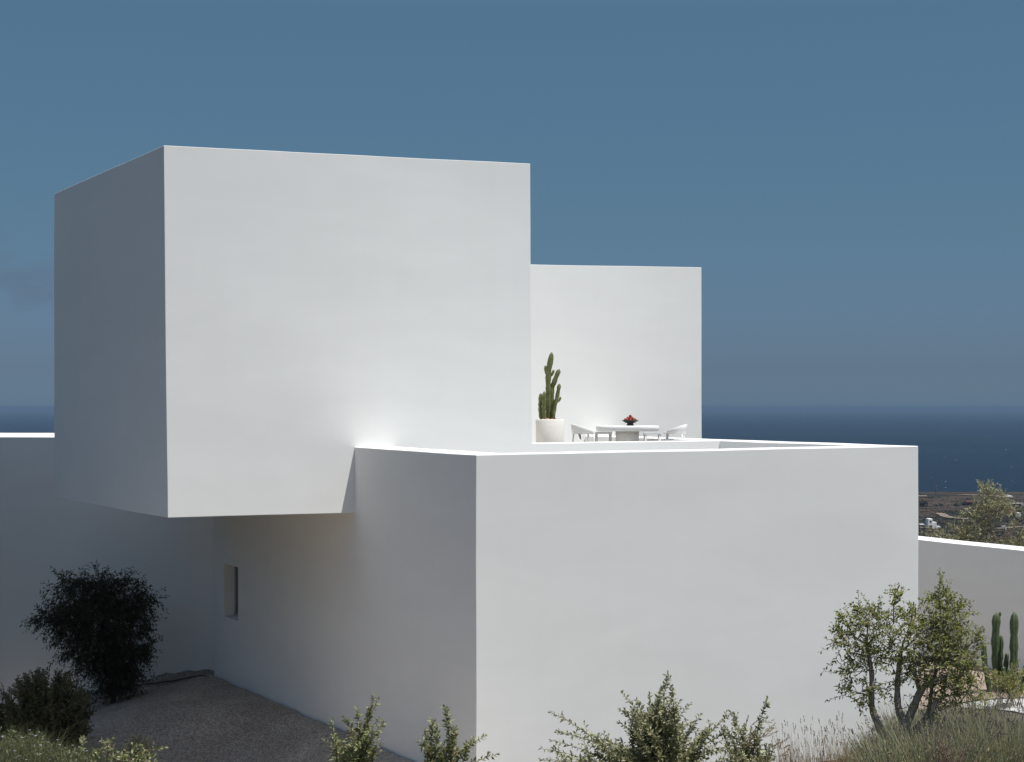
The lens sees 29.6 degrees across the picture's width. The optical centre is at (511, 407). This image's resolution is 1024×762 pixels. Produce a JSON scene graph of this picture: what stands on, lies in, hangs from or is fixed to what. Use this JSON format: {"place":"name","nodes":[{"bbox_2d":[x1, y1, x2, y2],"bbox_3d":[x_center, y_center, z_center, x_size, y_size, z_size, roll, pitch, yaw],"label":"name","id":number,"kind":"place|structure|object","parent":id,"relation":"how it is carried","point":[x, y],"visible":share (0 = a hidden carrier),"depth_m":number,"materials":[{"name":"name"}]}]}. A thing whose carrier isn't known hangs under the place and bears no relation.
{"place":"outdoors","nodes":[
{"label":"outdoors","id":0,"kind":"place"},
{"bbox_2d":[0,723,112,761],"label":"wild grass","id":1,"kind":"structure","parent":0,"point":[13,750],"depth_m":19.32,"materials":[{"name":"green plant"}]},
{"bbox_2d":[0,408,1023,491],"bbox_3d":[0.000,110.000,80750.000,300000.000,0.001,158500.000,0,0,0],"label":"sea","id":2,"kind":"structure","parent":0,"point":[962,449],"depth_m":8718.90,"materials":[{"name":"liquid"}]},
{"bbox_2d":[0,0,1023,407],"label":"sky","id":3,"kind":"structure","parent":0,"point":[843,180],"materials":[{"name":"blue"}]},
{"bbox_2d":[87,492,1023,761],"bbox_3d":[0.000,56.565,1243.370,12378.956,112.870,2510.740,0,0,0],"label":"ground","id":4,"kind":"structure","parent":0,"point":[933,498],"depth_m":1891.62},
{"bbox_2d":[0,683,12,743],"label":"rounded shrub","id":5,"kind":"object","parent":4,"relation":"on","point":[3,729],"visible":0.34,"depth_m":43.33,"materials":[{"name":"green plant"}]},
{"bbox_2d":[60,735,168,761],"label":"leafy shrub","id":6,"kind":"object","parent":4,"relation":"on","point":[123,757],"visible":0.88,"depth_m":21.01,"materials":[{"name":"green plant"}]},
{"bbox_2d":[20,669,213,707],"bbox_3d":[-11.293,7.687,51.553,8.000,1.737,1.550,0,0,32],"label":"mulch bed","id":7,"kind":"object","parent":4,"relation":"on","point":[173,676],"visible":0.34,"depth_m":50.49,"materials":[{"name":"brown soil"}]},
{"bbox_2d":[14,675,204,713],"bbox_3d":[-11.193,7.686,51.711,8.009,1.620,0.482,0,0,32],"label":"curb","id":8,"kind":"object","parent":7,"relation":"on","point":[162,681],"visible":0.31,"depth_m":50.02,"materials":[{"name":"grey concrete"}]},
{"bbox_2d":[2,674,411,761],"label":"gravel yard","id":9,"kind":"structure","parent":4,"relation":"on","point":[209,718],"depth_m":43.49,"materials":[{"name":"grey gravel"}]},
{"bbox_2d":[0,666,96,751],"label":"rounded shrub","id":10,"kind":"object","parent":9,"relation":"on","point":[56,707],"visible":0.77,"depth_m":41.54,"materials":[{"name":"green plant"}]},
{"bbox_2d":[19,559,169,708],"bbox_3d":[-10.500,5.815,48.875,3.294,3.964,3.035,0,0,-43],"label":"evergreen tree","id":11,"kind":"object","parent":9,"relation":"on","point":[118,671],"visible":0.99,"depth_m":48.63,"materials":[{"name":"green plant"}]},
{"bbox_2d":[120,731,155,761],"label":"rounded shrub","id":12,"kind":"object","parent":9,"relation":"on","point":[134,744],"visible":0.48,"depth_m":39.56,"materials":[{"name":"green plant"}]},
{"bbox_2d":[321,693,385,761],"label":"leafy shrub","id":13,"kind":"object","parent":4,"relation":"on","point":[361,750],"visible":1,"depth_m":20.42,"materials":[{"name":"green plant"}]},
{"bbox_2d":[415,704,499,761],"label":"leafy shrub","id":14,"kind":"object","parent":4,"relation":"on","point":[432,751],"visible":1,"depth_m":19.93,"materials":[{"name":"green plant"}]},
{"bbox_2d":[0,145,917,761],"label":"villa","id":15,"kind":"object","parent":4,"relation":"on","point":[290,453],"visible":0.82,"depth_m":39.91,"materials":[{"name":"white paint"}]},
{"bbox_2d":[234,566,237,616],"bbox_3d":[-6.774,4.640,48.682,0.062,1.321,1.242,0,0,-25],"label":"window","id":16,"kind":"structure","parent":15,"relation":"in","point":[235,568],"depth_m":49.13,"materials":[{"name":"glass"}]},
{"bbox_2d":[536,352,563,442],"bbox_3d":[0.892,-0.105,45.600,0.670,2.390,0.670,0,0,0],"label":"potted cactus","id":17,"kind":"object","parent":15,"relation":"on","point":[549,427],"visible":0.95,"depth_m":45.48,"materials":[{"name":"green plant"}]},
{"bbox_2d":[571,424,594,441],"bbox_3d":[1.694,0.748,46.295,0.575,0.686,0.590,0,0,-18],"label":"tub chair","id":18,"kind":"object","parent":15,"relation":"on","point":[578,430],"visible":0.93,"depth_m":46.07,"materials":[{"name":"white paint"}]},
{"bbox_2d":[595,432,611,441],"bbox_3d":[2.217,0.845,47.000,0.400,0.490,0.360,0,0,-3],"label":"stool","id":19,"kind":"object","parent":15,"relation":"on","point":[597,433],"visible":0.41,"depth_m":46.83,"materials":[{"name":"white paint"}]},
{"bbox_2d":[596,425,658,440],"bbox_3d":[2.800,0.769,46.900,1.529,0.641,1.100,0,0,0],"label":"dining table","id":20,"kind":"object","parent":15,"relation":"on","point":[626,433],"visible":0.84,"depth_m":46.59,"materials":[{"name":"white paint"}]},
{"bbox_2d":[622,420,638,425],"bbox_3d":[2.865,0.381,46.900,0.436,0.134,0.436,0,0,0],"label":"fruit bowl","id":21,"kind":"object","parent":20,"relation":"on","point":[629,422],"visible":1,"depth_m":46.78,"materials":[{"name":"ceramic"}]},
{"bbox_2d":[643,432,660,440],"bbox_3d":[3.337,0.845,46.100,0.400,0.490,0.360,0,0,-2],"label":"stool","id":22,"kind":"object","parent":15,"relation":"on","point":[646,433],"visible":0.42,"depth_m":45.93,"materials":[{"name":"white paint"}]},
{"bbox_2d":[664,424,686,440],"bbox_3d":[3.938,0.748,46.597,0.575,0.686,0.590,0,0,10],"label":"tub chair","id":23,"kind":"object","parent":15,"relation":"on","point":[681,429],"visible":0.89,"depth_m":46.37,"materials":[{"name":"white paint"}]},
{"bbox_2d":[538,670,746,761],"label":"leafy shrub","id":24,"kind":"object","parent":4,"relation":"on","point":[658,733],"visible":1,"depth_m":19.36,"materials":[{"name":"green plant"}]},
{"bbox_2d":[720,695,790,761],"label":"leafy shrub","id":25,"kind":"object","parent":4,"relation":"on","point":[757,754],"visible":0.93,"depth_m":19.71,"materials":[{"name":"green plant"}]},
{"bbox_2d":[771,711,901,761],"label":"dry grass","id":26,"kind":"structure","parent":4,"relation":"on","point":[791,756],"depth_m":20.23,"materials":[{"name":"beige plant"}]},
{"bbox_2d":[818,567,997,749],"bbox_3d":[4.075,2.929,19.951,1.848,2.562,0.973,0,0,0],"label":"tree","id":27,"kind":"object","parent":4,"relation":"on","point":[938,655],"visible":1,"depth_m":19.95,"materials":[{"name":"green plant"}]},
{"bbox_2d":[825,683,1023,761],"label":"lavender","id":28,"kind":"object","parent":4,"relation":"on","point":[996,737],"visible":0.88,"depth_m":18.96,"materials":[{"name":"green plant"}]},
{"bbox_2d":[925,518,939,528],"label":"house","id":29,"kind":"structure","parent":4,"relation":"on","point":[930,523],"depth_m":1438.65,"materials":[{"name":"white paint"}]},
{"bbox_2d":[922,730,981,761],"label":"dry bush","id":30,"kind":"object","parent":4,"relation":"on","point":[946,757],"visible":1,"depth_m":17.84,"materials":[{"name":"plant"}]},
{"bbox_2d":[964,501,971,505],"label":"house","id":31,"kind":"structure","parent":4,"relation":"on","point":[967,503],"depth_m":1945.70,"materials":[{"name":"stone"}]},
{"bbox_2d":[918,536,1023,669],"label":"garden wall","id":32,"kind":"structure","parent":4,"relation":"on","point":[988,578],"depth_m":47.89,"materials":[{"name":"white paint"}]},
{"bbox_2d":[918,493,1023,545],"bbox_3d":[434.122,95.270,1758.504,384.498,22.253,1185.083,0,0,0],"label":"scrub","id":33,"kind":"object","parent":4,"relation":"on","point":[921,503],"visible":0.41,"depth_m":1555.13,"materials":[{"name":"green plant"}]},
{"bbox_2d":[918,656,1023,709],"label":"planting bed","id":34,"kind":"object","parent":4,"relation":"on","point":[978,682],"visible":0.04,"depth_m":44.63,"materials":[{"name":"green plant"}]},
{"bbox_2d":[981,612,1008,691],"bbox_3d":[10.855,5.614,43.591,0.680,1.997,0.260,0,0,-16],"label":"column cactus","id":35,"kind":"object","parent":34,"relation":"on","point":[997,644],"depth_m":43.54,"materials":[{"name":"green plant"}]},
{"bbox_2d":[1001,612,1023,692],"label":"column cactus","id":36,"kind":"object","parent":34,"relation":"on","point":[1014,627],"depth_m":43.33,"materials":[{"name":"green plant"}]},
{"bbox_2d":[921,479,1023,546],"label":"olive tree","id":37,"kind":"object","parent":4,"relation":"on","point":[993,503],"visible":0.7,"depth_m":56.93,"materials":[{"name":"green plant"}]},
{"bbox_2d":[984,659,1023,708],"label":"airy shrub","id":38,"kind":"object","parent":4,"relation":"on","point":[1011,688],"visible":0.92,"depth_m":41.51,"materials":[{"name":"green plant"}]},
{"bbox_2d":[1000,529,1012,544],"bbox_3d":[15.350,5.173,60.029,0.494,2.831,0.508,0,0,0],"label":"dry bush","id":39,"kind":"object","parent":4,"relation":"on","point":[1006,534],"visible":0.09,"depth_m":60.01,"materials":[{"name":"brown plant"}]},
{"bbox_2d":[1006,511,1020,516],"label":"house","id":40,"kind":"structure","parent":4,"relation":"on","point":[1013,513],"depth_m":1658.32,"materials":[{"name":"stone"}]},
{"bbox_2d":[936,513,966,518],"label":"dirt track","id":41,"kind":"structure","parent":0,"point":[944,515],"depth_m":1665.10,"materials":[{"name":"beige soil"}]},
{"bbox_2d":[963,698,1023,712],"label":"white pebble path","id":42,"kind":"structure","parent":0,"point":[1012,707],"depth_m":42.08,"materials":[{"name":"white gravel"}]}
]}

